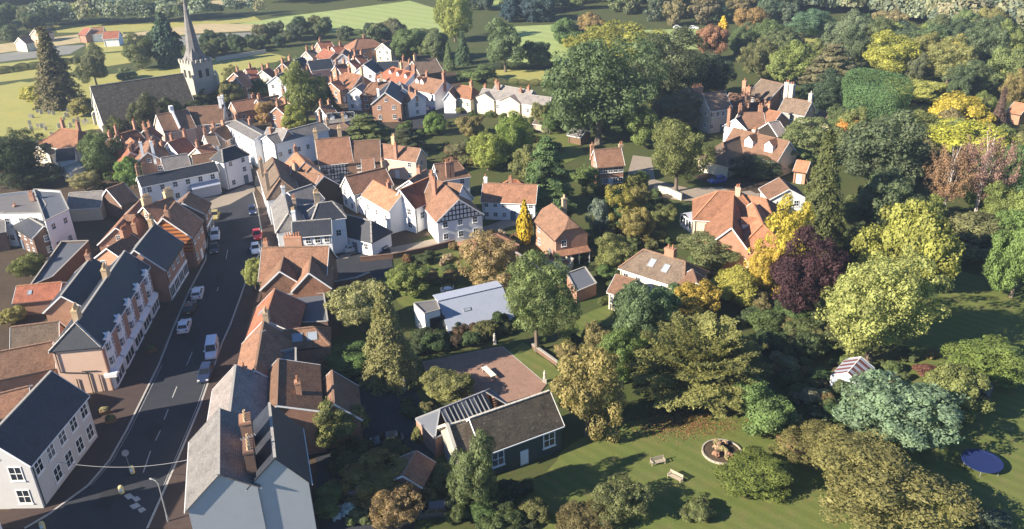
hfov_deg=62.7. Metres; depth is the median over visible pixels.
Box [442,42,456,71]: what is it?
tree
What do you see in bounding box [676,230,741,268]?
tree
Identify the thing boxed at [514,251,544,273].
garden wall
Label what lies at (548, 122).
tree
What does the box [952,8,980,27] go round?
tree
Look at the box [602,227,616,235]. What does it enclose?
shrub
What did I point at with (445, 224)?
window
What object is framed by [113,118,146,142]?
house
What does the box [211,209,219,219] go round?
parked car
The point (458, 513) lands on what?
shrub
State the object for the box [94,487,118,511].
road patch
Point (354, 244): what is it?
door
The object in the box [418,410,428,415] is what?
shrub
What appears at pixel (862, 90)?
clipped tree
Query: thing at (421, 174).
house
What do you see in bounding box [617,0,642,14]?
tree
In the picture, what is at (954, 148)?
tree
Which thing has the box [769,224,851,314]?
tree
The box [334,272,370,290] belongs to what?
garden wall
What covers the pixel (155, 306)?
window
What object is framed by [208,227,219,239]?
parked car
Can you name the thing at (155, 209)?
house
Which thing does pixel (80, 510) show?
road
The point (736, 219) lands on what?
house
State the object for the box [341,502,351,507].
shrub
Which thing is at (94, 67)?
tree
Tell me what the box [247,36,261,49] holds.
tree
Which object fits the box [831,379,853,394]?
shrub
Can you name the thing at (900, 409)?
tree
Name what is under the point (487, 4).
tree
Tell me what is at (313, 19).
tree
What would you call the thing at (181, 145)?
house
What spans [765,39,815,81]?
tree
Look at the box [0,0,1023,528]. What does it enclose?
ground
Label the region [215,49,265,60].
churchyard wall
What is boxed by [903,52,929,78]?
tree
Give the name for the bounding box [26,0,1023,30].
wood
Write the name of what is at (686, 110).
tree
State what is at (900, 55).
tree
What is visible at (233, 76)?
house
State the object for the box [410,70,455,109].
house
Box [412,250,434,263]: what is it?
shrub
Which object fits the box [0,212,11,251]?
house
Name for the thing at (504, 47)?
tree
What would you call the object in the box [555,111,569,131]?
tree
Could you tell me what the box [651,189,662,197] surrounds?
shrub
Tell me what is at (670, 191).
garden wall
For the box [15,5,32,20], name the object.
tree
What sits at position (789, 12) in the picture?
tree
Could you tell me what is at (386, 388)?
shrub
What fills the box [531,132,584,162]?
lawn
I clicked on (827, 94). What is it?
tree
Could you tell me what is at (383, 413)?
yard
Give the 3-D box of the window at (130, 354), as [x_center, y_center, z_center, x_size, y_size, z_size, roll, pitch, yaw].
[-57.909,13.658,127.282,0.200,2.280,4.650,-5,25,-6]
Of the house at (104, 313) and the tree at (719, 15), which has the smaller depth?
the house at (104, 313)
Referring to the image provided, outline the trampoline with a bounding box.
[961,449,1003,474]
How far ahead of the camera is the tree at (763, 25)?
314.81 m
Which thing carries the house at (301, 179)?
on the ground at (574, 426)
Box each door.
[244,174,248,183]
[339,173,343,181]
[352,242,357,252]
[395,170,399,178]
[510,211,515,220]
[520,449,528,465]
[608,178,612,186]
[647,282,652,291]
[796,174,801,183]
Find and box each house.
[0,190,45,245]
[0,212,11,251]
[0,340,58,391]
[0,370,97,508]
[0,384,32,421]
[9,320,65,348]
[11,202,52,256]
[12,281,66,314]
[14,35,35,51]
[29,27,54,42]
[30,240,91,283]
[33,188,76,250]
[35,142,57,166]
[40,117,106,160]
[42,249,159,392]
[55,147,78,175]
[62,161,86,181]
[67,190,106,221]
[78,27,93,42]
[91,26,105,41]
[94,223,139,265]
[96,199,148,251]
[102,30,123,46]
[102,182,138,217]
[106,130,119,165]
[112,136,136,169]
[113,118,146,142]
[125,137,142,151]
[130,213,188,301]
[134,161,221,201]
[135,127,170,185]
[137,187,175,222]
[141,120,162,139]
[153,105,197,143]
[153,139,170,154]
[156,201,207,267]
[160,153,190,170]
[164,128,194,164]
[177,191,213,237]
[184,402,317,528]
[187,93,228,141]
[188,139,217,164]
[191,151,217,164]
[202,126,219,150]
[207,364,267,420]
[209,119,233,149]
[210,145,252,189]
[225,109,329,167]
[226,65,250,81]
[228,92,258,121]
[233,70,252,98]
[237,320,294,376]
[244,62,259,81]
[245,288,306,338]
[254,93,283,121]
[256,63,274,80]
[257,156,298,224]
[258,231,338,313]
[266,68,290,95]
[266,358,326,454]
[268,97,290,128]
[270,183,304,245]
[276,54,302,72]
[278,86,290,103]
[280,326,332,369]
[280,347,297,360]
[285,143,320,170]
[287,184,324,204]
[289,292,327,326]
[290,160,319,187]
[291,188,347,253]
[291,194,313,219]
[294,57,307,70]
[299,64,314,78]
[299,163,340,203]
[301,45,317,60]
[306,58,333,81]
[313,124,353,181]
[314,37,333,52]
[314,98,336,121]
[315,45,338,64]
[322,370,363,448]
[323,111,358,127]
[325,116,348,137]
[327,111,354,119]
[328,65,371,92]
[328,74,346,103]
[330,40,344,53]
[331,58,351,78]
[333,48,352,65]
[339,139,380,175]
[340,157,393,212]
[344,34,380,60]
[345,83,365,110]
[345,214,392,254]
[346,54,361,72]
[351,49,367,64]
[354,59,380,81]
[357,197,364,214]
[359,72,388,110]
[361,157,374,171]
[361,176,428,233]
[370,80,405,121]
[375,40,398,60]
[377,60,417,85]
[377,61,399,71]
[380,133,427,179]
[391,450,435,500]
[396,81,408,93]
[396,164,437,190]
[399,55,410,70]
[403,84,426,116]
[410,55,442,79]
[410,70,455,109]
[413,280,513,332]
[423,169,483,242]
[432,157,470,191]
[437,389,564,474]
[442,86,457,112]
[455,79,479,112]
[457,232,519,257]
[474,81,553,117]
[480,174,538,220]
[493,78,536,94]
[503,179,523,182]
[532,118,551,132]
[532,194,590,263]
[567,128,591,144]
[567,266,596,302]
[590,141,624,186]
[606,244,713,310]
[690,83,732,133]
[692,184,788,285]
[698,127,798,177]
[722,106,748,141]
[728,78,751,119]
[735,103,765,132]
[748,78,795,111]
[757,120,785,138]
[758,177,805,214]
[763,101,789,129]
[778,91,815,132]
[793,159,812,183]
[813,110,827,128]
[1006,101,1023,124]
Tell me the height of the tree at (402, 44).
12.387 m
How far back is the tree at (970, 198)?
165.55 m
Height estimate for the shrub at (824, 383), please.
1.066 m
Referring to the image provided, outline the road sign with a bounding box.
[122,450,128,465]
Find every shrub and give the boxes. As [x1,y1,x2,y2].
[102,172,113,180]
[192,93,212,104]
[193,88,217,100]
[195,95,204,103]
[327,450,358,473]
[330,450,340,459]
[333,512,341,521]
[336,467,354,477]
[338,505,345,516]
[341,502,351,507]
[342,502,355,516]
[345,517,355,525]
[348,436,368,455]
[349,508,363,518]
[351,453,378,468]
[352,509,371,524]
[361,439,374,450]
[371,446,389,464]
[381,437,401,461]
[382,382,396,392]
[389,444,413,455]
[395,120,412,129]
[399,401,417,418]
[402,253,411,262]
[406,380,419,390]
[407,326,433,345]
[411,343,423,354]
[411,426,423,441]
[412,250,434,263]
[414,129,426,136]
[417,401,436,413]
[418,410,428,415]
[420,487,438,503]
[421,270,438,283]
[421,332,450,351]
[423,342,431,353]
[427,474,448,493]
[430,279,441,285]
[430,461,455,482]
[431,328,452,343]
[439,258,445,265]
[440,264,454,271]
[442,155,458,161]
[442,253,453,260]
[442,269,459,281]
[443,144,453,154]
[444,503,470,523]
[445,493,472,513]
[448,242,459,250]
[449,335,462,347]
[450,323,468,334]
[455,106,464,112]
[459,155,470,165]
[461,331,484,345]
[467,111,477,116]
[468,500,495,528]
[469,158,479,166]
[469,320,502,335]
[474,510,508,528]
[479,327,486,342]
[484,111,495,117]
[486,229,496,234]
[486,490,519,510]
[488,128,498,135]
[489,326,501,337]
[491,508,523,528]
[492,311,508,323]
[493,164,504,170]
[495,478,523,502]
[498,113,507,118]
[500,322,515,334]
[501,157,512,164]
[510,231,530,239]
[518,479,534,496]
[518,496,550,524]
[518,515,538,528]
[539,336,547,342]
[549,141,564,150]
[553,344,561,351]
[556,343,579,357]
[564,333,580,343]
[573,253,585,261]
[580,331,585,342]
[582,248,594,259]
[587,232,591,243]
[593,186,605,194]
[595,264,619,278]
[596,296,607,304]
[601,327,612,332]
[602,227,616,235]
[622,235,641,244]
[628,239,638,249]
[644,237,658,249]
[646,196,660,206]
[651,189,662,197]
[652,230,665,239]
[657,240,665,244]
[665,237,673,243]
[687,255,698,264]
[707,271,717,279]
[708,260,723,270]
[737,307,764,324]
[746,309,784,332]
[748,305,761,310]
[749,291,774,309]
[751,329,762,345]
[754,330,790,352]
[768,362,788,376]
[769,350,782,362]
[772,299,784,306]
[772,304,813,320]
[778,317,822,334]
[778,355,799,371]
[779,314,801,333]
[781,328,797,347]
[787,302,815,317]
[787,390,798,400]
[791,387,821,404]
[793,331,831,358]
[800,383,811,387]
[803,326,823,335]
[804,405,823,418]
[805,367,827,380]
[805,378,819,387]
[810,412,827,421]
[811,310,826,329]
[814,392,834,402]
[818,308,831,322]
[818,398,836,404]
[819,379,827,386]
[819,388,829,394]
[821,322,837,330]
[822,401,846,421]
[823,329,850,351]
[825,372,832,381]
[827,358,837,365]
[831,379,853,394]
[837,354,852,364]
[877,360,904,372]
[898,345,912,361]
[899,371,910,380]
[908,352,920,361]
[924,348,940,358]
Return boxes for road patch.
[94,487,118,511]
[181,327,200,343]
[228,221,241,232]
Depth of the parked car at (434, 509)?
94.26 m
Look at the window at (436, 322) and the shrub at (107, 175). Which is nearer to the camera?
the window at (436, 322)
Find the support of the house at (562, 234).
on the ground at (574, 426)
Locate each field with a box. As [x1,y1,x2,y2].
[0,34,81,52]
[0,45,84,61]
[0,52,131,81]
[53,16,260,32]
[86,31,122,51]
[97,0,245,14]
[123,24,260,40]
[125,32,255,45]
[241,1,442,34]
[476,0,559,6]
[495,68,568,83]
[507,25,572,63]
[643,29,698,48]
[804,34,819,42]
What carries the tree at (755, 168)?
on the ground at (574, 426)
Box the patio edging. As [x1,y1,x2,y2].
[503,347,546,384]
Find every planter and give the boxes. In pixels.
[99,406,110,415]
[105,414,116,423]
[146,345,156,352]
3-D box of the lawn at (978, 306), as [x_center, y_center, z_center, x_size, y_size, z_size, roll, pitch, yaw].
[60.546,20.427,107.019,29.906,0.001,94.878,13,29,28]
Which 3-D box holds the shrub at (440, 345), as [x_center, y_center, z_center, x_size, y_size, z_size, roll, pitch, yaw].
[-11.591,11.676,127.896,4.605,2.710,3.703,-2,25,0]
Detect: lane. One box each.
[338,220,516,257]
[410,108,467,129]
[627,155,759,200]
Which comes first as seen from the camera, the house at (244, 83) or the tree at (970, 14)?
the house at (244, 83)
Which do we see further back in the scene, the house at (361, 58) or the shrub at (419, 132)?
the house at (361, 58)
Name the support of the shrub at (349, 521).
on the ground at (574, 426)
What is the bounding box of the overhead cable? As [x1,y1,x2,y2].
[59,460,185,466]
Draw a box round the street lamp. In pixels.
[149,478,168,521]
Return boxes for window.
[6,467,25,481]
[9,235,15,240]
[15,489,33,504]
[33,457,45,477]
[43,235,50,241]
[46,245,52,252]
[46,443,57,462]
[51,222,56,230]
[52,462,64,484]
[57,429,68,448]
[64,448,75,470]
[69,416,79,434]
[74,435,85,455]
[79,403,89,421]
[85,422,95,442]
[105,342,109,351]
[108,356,113,365]
[114,359,125,387]
[123,342,134,367]
[133,325,143,349]
[142,310,151,333]
[150,295,159,317]
[168,279,175,299]
[173,272,180,292]
[178,266,184,284]
[182,259,188,278]
[207,221,210,235]
[209,215,213,227]
[305,237,311,243]
[315,237,320,243]
[324,236,329,242]
[336,229,341,236]
[407,208,411,215]
[408,221,412,228]
[429,315,445,330]
[443,221,447,228]
[443,233,448,239]
[458,219,462,225]
[458,230,463,236]
[472,216,477,222]
[492,450,505,468]
[543,431,555,449]
[561,240,566,247]
[794,200,798,206]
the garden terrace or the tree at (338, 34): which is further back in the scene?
the tree at (338, 34)
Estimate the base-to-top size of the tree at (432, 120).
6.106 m
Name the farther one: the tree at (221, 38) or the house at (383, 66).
the tree at (221, 38)
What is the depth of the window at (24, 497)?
97.52 m
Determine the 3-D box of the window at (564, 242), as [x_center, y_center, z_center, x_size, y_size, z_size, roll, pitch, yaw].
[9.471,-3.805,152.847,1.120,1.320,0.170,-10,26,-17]
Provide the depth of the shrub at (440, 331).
128.73 m
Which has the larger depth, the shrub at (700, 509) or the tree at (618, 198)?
the tree at (618, 198)
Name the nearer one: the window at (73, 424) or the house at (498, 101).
the window at (73, 424)
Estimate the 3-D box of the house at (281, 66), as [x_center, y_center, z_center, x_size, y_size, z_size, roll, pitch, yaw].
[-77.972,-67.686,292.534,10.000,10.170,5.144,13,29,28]
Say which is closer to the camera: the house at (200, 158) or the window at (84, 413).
the window at (84, 413)
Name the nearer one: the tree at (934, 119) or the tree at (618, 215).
the tree at (618, 215)
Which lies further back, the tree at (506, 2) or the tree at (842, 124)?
the tree at (506, 2)
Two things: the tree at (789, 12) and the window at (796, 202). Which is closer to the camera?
the window at (796, 202)
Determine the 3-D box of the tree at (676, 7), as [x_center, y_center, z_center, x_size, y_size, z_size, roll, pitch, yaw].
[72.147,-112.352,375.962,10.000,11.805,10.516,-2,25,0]
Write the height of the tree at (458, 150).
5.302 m
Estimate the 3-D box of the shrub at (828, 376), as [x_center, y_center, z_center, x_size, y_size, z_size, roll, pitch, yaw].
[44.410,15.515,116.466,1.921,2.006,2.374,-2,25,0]
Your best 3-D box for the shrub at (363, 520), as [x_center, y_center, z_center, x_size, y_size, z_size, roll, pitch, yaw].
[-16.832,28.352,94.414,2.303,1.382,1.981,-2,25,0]
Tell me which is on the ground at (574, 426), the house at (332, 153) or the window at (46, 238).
the house at (332, 153)
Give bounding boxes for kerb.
[24,238,208,528]
[146,192,262,528]
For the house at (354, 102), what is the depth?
258.16 m
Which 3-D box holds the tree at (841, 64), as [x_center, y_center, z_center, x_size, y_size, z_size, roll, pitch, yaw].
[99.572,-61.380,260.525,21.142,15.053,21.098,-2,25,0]
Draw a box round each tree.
[0,2,17,23]
[0,15,9,24]
[0,24,19,40]
[0,127,53,182]
[0,161,64,188]
[0,305,27,324]
[4,252,46,277]
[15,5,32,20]
[18,85,39,104]
[20,9,48,29]
[21,15,36,31]
[31,26,87,112]
[65,170,102,190]
[67,97,93,115]
[73,42,109,84]
[77,129,125,173]
[103,115,126,137]
[112,156,142,187]
[115,67,137,79]
[121,31,153,69]
[125,92,157,132]
[140,31,155,59]
[149,11,183,68]
[155,97,184,112]
[184,99,208,108]
[198,29,217,43]
[199,42,215,56]
[209,39,220,44]
[209,41,218,54]
[213,35,226,42]
[216,80,244,102]
[219,41,230,53]
[220,64,234,81]
[226,33,247,51]
[241,257,260,289]
[244,34,254,48]
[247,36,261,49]
[248,79,268,94]
[250,23,273,43]
[254,99,275,122]
[258,35,270,47]
[266,20,283,36]
[272,35,283,46]
[277,32,291,45]
[278,60,328,122]
[280,104,305,128]
[285,19,299,32]
[286,23,303,40]
[290,16,309,34]
[302,21,311,33]
[307,15,319,26]
[310,20,331,38]
[312,395,370,448]
[314,76,342,112]
[314,482,342,519]
[320,17,332,31]
[322,340,371,378]
[323,278,379,331]
[324,447,413,518]
[336,27,343,39]
[339,25,353,40]
[342,113,392,142]
[356,281,422,397]
[362,22,374,34]
[366,27,383,42]
[369,481,425,528]
[370,22,387,38]
[380,27,391,40]
[382,17,400,35]
[385,262,429,297]
[386,128,428,153]
[389,21,406,38]
[389,28,423,60]
[414,29,447,60]
[419,366,475,402]
[423,111,446,134]
[433,0,473,41]
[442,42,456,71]
[445,139,469,157]
[446,428,497,505]
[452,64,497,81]
[455,31,473,66]
[455,116,484,136]
[455,228,522,289]
[462,0,476,7]
[465,131,508,169]
[476,0,493,9]
[484,17,526,71]
[492,110,536,161]
[499,3,520,21]
[500,0,519,16]
[503,249,582,351]
[508,144,538,179]
[516,199,532,244]
[517,1,529,19]
[522,1,546,21]
[522,40,552,68]
[525,134,576,213]
[528,0,556,21]
[528,102,547,122]
[538,109,559,132]
[540,32,670,144]
[544,92,581,120]
[549,339,626,442]
[550,17,584,43]
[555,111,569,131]
[555,497,614,528]
[560,0,591,9]
[561,35,576,47]
[569,163,601,194]
[572,19,671,74]
[577,11,605,33]
[579,320,618,371]
[584,115,615,134]
[584,197,608,234]
[590,471,654,528]
[594,232,634,267]
[598,326,648,382]
[602,190,631,229]
[604,183,637,231]
[607,0,624,11]
[611,279,672,344]
[616,117,628,133]
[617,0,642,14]
[618,206,649,243]
[620,310,773,419]
[622,172,643,189]
[622,183,652,209]
[623,105,660,146]
[626,26,711,108]
[630,170,649,188]
[632,210,655,236]
[642,0,665,21]
[644,282,693,325]
[648,203,676,226]
[650,87,702,124]
[650,116,716,190]
[662,0,684,26]
[670,0,692,18]
[674,278,721,319]
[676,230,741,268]
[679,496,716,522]
[690,0,724,24]
[696,24,730,57]
[699,49,736,92]
[708,3,732,22]
[708,263,761,307]
[712,444,793,503]
[718,15,729,29]
[724,0,736,11]
[724,154,785,178]
[727,25,755,54]
[731,0,755,16]
[731,29,749,55]
[731,377,797,436]
[733,6,771,30]
[735,36,778,78]
[739,21,754,38]
[743,247,783,298]
[750,0,760,7]
[751,18,784,44]
[754,192,814,285]
[757,0,784,11]
[758,0,779,17]
[762,39,788,50]
[763,27,794,49]
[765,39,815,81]
[768,413,852,464]
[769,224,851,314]
[773,0,800,15]
[776,429,810,460]
[778,116,845,159]
[781,4,803,25]
[784,8,837,37]
[788,142,814,168]
[789,33,807,47]
[789,126,850,259]
[795,42,859,87]
[797,67,851,113]
[806,37,826,58]
[808,424,983,528]
[814,243,954,361]
[819,8,868,46]
[826,103,850,125]
[832,368,970,451]
[835,106,868,133]
[835,116,865,136]
[836,109,932,189]
[837,221,879,252]
[840,23,873,65]
[840,188,878,225]
[841,67,914,124]
[850,197,965,289]
[856,167,925,225]
[858,13,878,36]
[860,193,901,232]
[862,29,922,76]
[863,15,894,46]
[867,113,904,130]
[868,478,969,528]
[871,8,909,25]
[877,34,906,68]
[878,20,910,31]
[885,77,947,103]
[894,24,923,43]
[898,20,910,26]
[898,109,949,135]
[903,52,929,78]
[909,23,948,41]
[910,31,944,68]
[911,363,936,376]
[917,134,943,175]
[920,14,951,30]
[920,193,949,219]
[921,143,979,205]
[921,361,994,422]
[924,25,953,37]
[925,36,978,82]
[926,117,1023,169]
[927,90,996,128]
[929,107,965,123]
[933,152,961,181]
[935,210,1011,261]
[939,33,969,78]
[939,334,1023,389]
[940,59,999,95]
[945,65,976,96]
[945,117,979,140]
[947,16,976,36]
[951,124,1023,211]
[951,139,982,179]
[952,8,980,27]
[960,168,1023,212]
[963,16,1011,71]
[963,156,1012,184]
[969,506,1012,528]
[975,90,998,118]
[977,7,1007,23]
[977,123,1017,146]
[980,179,1017,214]
[981,212,1023,297]
[986,46,1023,92]
[988,208,1023,229]
[990,14,1014,30]
[991,86,1006,127]
[996,145,1023,180]
[996,181,1023,198]
[997,43,1023,81]
[997,261,1019,287]
[998,18,1023,48]
[998,67,1023,102]
[999,143,1022,184]
[1000,130,1023,146]
[1007,190,1023,213]
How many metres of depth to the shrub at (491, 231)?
165.04 m
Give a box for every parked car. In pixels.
[177,318,191,333]
[183,300,196,314]
[190,286,204,299]
[196,361,214,382]
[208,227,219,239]
[208,241,218,254]
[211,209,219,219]
[248,204,256,214]
[249,241,260,254]
[251,228,262,239]
[344,243,354,252]
[370,430,403,447]
[398,115,409,120]
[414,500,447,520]
[426,106,434,111]
[707,175,726,183]
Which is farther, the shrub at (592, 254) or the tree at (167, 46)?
the tree at (167, 46)
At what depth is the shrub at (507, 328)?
131.33 m
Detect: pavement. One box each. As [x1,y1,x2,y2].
[0,238,206,528]
[147,196,277,528]
[255,176,261,194]
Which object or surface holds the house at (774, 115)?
on the ground at (574, 426)
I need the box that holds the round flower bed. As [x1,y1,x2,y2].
[702,439,740,464]
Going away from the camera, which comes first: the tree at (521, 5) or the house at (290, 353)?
the house at (290, 353)
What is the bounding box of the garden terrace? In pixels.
[542,252,573,272]
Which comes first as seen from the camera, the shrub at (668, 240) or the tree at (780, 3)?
the shrub at (668, 240)
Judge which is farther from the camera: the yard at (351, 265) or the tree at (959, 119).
the tree at (959, 119)
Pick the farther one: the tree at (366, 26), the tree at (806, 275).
the tree at (366, 26)
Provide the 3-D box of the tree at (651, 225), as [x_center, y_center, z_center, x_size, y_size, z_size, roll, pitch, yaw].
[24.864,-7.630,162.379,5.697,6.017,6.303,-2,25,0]
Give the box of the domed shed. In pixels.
[972,382,993,405]
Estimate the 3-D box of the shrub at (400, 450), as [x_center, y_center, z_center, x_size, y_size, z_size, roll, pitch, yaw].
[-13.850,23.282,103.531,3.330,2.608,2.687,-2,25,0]
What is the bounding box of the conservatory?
[680,212,692,232]
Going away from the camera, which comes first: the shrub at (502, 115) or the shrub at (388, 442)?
the shrub at (388, 442)
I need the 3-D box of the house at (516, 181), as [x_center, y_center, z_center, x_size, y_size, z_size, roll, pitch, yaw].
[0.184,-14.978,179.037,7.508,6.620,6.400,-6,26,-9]
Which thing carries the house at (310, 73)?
on the ground at (574, 426)
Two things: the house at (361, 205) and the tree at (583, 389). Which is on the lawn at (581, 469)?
the tree at (583, 389)
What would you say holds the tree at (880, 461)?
on the lawn at (978, 306)
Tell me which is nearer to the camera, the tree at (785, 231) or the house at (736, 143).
the tree at (785, 231)
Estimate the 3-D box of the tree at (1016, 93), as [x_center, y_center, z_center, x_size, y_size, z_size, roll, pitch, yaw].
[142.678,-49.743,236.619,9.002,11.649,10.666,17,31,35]
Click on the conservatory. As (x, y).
(686, 223)
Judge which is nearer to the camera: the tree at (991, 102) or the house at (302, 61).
the tree at (991, 102)
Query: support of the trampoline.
on the lawn at (978, 306)
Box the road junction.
[210,185,254,208]
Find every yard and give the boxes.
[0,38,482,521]
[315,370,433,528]
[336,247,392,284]
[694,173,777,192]
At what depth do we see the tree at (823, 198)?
149.35 m
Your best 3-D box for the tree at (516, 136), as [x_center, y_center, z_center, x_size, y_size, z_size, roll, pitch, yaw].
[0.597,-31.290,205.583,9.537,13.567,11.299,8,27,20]
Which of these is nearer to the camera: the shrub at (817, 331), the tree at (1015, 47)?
the shrub at (817, 331)
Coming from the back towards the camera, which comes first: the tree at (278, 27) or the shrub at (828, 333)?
the tree at (278, 27)
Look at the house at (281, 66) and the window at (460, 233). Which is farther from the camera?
the house at (281, 66)
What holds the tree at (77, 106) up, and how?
on the churchyard
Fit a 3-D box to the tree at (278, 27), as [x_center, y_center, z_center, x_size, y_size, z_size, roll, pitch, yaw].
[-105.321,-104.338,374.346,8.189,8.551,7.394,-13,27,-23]
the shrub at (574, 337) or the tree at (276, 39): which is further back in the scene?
the tree at (276, 39)
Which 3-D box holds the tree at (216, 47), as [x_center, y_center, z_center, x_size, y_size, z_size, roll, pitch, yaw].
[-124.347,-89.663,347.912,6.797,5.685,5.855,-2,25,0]
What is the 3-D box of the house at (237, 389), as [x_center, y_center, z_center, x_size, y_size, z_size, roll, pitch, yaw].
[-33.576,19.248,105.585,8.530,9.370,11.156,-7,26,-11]
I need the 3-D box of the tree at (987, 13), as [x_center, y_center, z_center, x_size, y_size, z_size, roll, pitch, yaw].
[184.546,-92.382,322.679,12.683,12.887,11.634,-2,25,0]
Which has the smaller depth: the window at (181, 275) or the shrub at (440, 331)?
the shrub at (440, 331)
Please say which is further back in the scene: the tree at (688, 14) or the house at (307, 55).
the tree at (688, 14)
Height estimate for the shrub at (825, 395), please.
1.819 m
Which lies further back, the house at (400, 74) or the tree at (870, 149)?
the house at (400, 74)
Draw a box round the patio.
[422,347,545,402]
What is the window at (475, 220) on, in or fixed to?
in the house at (452, 211)
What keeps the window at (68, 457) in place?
in the house at (47, 425)
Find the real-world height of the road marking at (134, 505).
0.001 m
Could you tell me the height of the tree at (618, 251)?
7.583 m
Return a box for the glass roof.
[415,388,507,457]
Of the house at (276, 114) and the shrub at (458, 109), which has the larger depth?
the shrub at (458, 109)
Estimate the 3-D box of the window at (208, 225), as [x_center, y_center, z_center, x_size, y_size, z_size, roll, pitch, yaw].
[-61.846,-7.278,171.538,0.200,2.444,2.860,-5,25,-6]
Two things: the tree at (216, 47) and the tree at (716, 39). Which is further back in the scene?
the tree at (216, 47)
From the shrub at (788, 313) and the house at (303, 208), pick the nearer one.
the shrub at (788, 313)
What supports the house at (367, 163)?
on the ground at (574, 426)
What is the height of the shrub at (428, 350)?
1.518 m
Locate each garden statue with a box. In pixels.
[493,333,495,344]
[543,370,546,382]
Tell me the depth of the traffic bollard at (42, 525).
94.42 m
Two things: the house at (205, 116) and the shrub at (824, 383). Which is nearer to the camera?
the shrub at (824, 383)
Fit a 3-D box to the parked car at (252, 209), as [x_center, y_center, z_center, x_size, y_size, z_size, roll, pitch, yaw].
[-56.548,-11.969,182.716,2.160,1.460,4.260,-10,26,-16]
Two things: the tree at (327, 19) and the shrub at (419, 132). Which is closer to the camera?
the shrub at (419, 132)
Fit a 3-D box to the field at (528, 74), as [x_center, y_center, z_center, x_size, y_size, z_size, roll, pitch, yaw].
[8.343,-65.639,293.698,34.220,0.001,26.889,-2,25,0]
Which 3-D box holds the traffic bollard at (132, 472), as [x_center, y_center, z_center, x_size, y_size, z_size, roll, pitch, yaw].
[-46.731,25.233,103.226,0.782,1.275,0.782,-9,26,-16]
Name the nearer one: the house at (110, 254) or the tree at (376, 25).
the house at (110, 254)
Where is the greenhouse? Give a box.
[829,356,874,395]
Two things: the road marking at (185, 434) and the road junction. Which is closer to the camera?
the road marking at (185, 434)
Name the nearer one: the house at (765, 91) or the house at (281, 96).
the house at (765, 91)
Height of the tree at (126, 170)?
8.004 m
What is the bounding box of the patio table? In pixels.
[481,366,495,379]
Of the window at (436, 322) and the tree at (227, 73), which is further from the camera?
the tree at (227, 73)
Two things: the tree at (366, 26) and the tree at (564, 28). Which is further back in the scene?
the tree at (366, 26)
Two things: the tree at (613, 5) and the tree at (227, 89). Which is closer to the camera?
the tree at (227, 89)
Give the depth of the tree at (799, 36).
307.68 m
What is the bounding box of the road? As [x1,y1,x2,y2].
[26,164,260,528]
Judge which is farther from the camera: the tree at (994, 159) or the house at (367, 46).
the house at (367, 46)
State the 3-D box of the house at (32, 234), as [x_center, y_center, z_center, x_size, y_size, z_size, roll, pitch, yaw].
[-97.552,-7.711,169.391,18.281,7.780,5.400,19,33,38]
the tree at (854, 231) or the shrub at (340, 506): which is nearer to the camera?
the shrub at (340, 506)
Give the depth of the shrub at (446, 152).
213.87 m
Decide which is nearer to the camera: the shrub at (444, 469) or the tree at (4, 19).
the shrub at (444, 469)
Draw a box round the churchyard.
[0,53,285,138]
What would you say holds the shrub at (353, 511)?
on the ground at (574, 426)
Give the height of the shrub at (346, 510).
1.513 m
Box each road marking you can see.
[91,368,160,485]
[123,493,133,498]
[130,503,140,508]
[164,359,213,483]
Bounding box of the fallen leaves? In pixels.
[599,404,749,443]
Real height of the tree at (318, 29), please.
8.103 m
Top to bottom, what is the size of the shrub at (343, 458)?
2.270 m
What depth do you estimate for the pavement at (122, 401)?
116.67 m
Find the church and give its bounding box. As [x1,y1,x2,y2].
[90,0,219,136]
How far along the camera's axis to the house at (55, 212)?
167.04 m
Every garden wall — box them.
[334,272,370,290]
[360,239,454,261]
[368,351,406,391]
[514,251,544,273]
[531,343,557,366]
[654,185,682,200]
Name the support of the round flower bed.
on the lawn at (581, 469)
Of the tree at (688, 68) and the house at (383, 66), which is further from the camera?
the house at (383, 66)
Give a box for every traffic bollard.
[39,521,47,528]
[118,485,125,496]
[129,465,136,475]
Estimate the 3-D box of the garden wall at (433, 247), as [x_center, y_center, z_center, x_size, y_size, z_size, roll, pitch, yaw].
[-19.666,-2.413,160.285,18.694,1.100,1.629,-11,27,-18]
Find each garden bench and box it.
[650,455,665,466]
[667,469,683,483]
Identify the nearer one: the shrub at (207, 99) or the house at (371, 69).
the shrub at (207, 99)
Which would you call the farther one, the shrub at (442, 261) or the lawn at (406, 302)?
the shrub at (442, 261)
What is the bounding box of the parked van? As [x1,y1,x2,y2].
[203,334,218,359]
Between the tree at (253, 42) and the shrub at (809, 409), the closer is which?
the shrub at (809, 409)
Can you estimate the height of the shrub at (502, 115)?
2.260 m
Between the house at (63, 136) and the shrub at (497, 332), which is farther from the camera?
the house at (63, 136)
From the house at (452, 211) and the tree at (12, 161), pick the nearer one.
the house at (452, 211)
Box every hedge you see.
[0,54,82,73]
[353,28,438,33]
[486,77,559,85]
[491,60,572,69]
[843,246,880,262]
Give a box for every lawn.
[303,110,351,124]
[393,282,452,310]
[427,250,469,276]
[509,343,568,393]
[514,413,845,528]
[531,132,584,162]
[568,304,615,337]
[650,200,690,244]
[812,269,1023,528]
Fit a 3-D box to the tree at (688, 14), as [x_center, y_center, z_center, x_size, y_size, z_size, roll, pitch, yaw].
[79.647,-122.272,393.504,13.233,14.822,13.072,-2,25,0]
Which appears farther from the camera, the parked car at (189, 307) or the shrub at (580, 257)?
the shrub at (580, 257)
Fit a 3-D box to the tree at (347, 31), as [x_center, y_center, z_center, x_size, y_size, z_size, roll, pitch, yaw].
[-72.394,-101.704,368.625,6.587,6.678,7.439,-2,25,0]

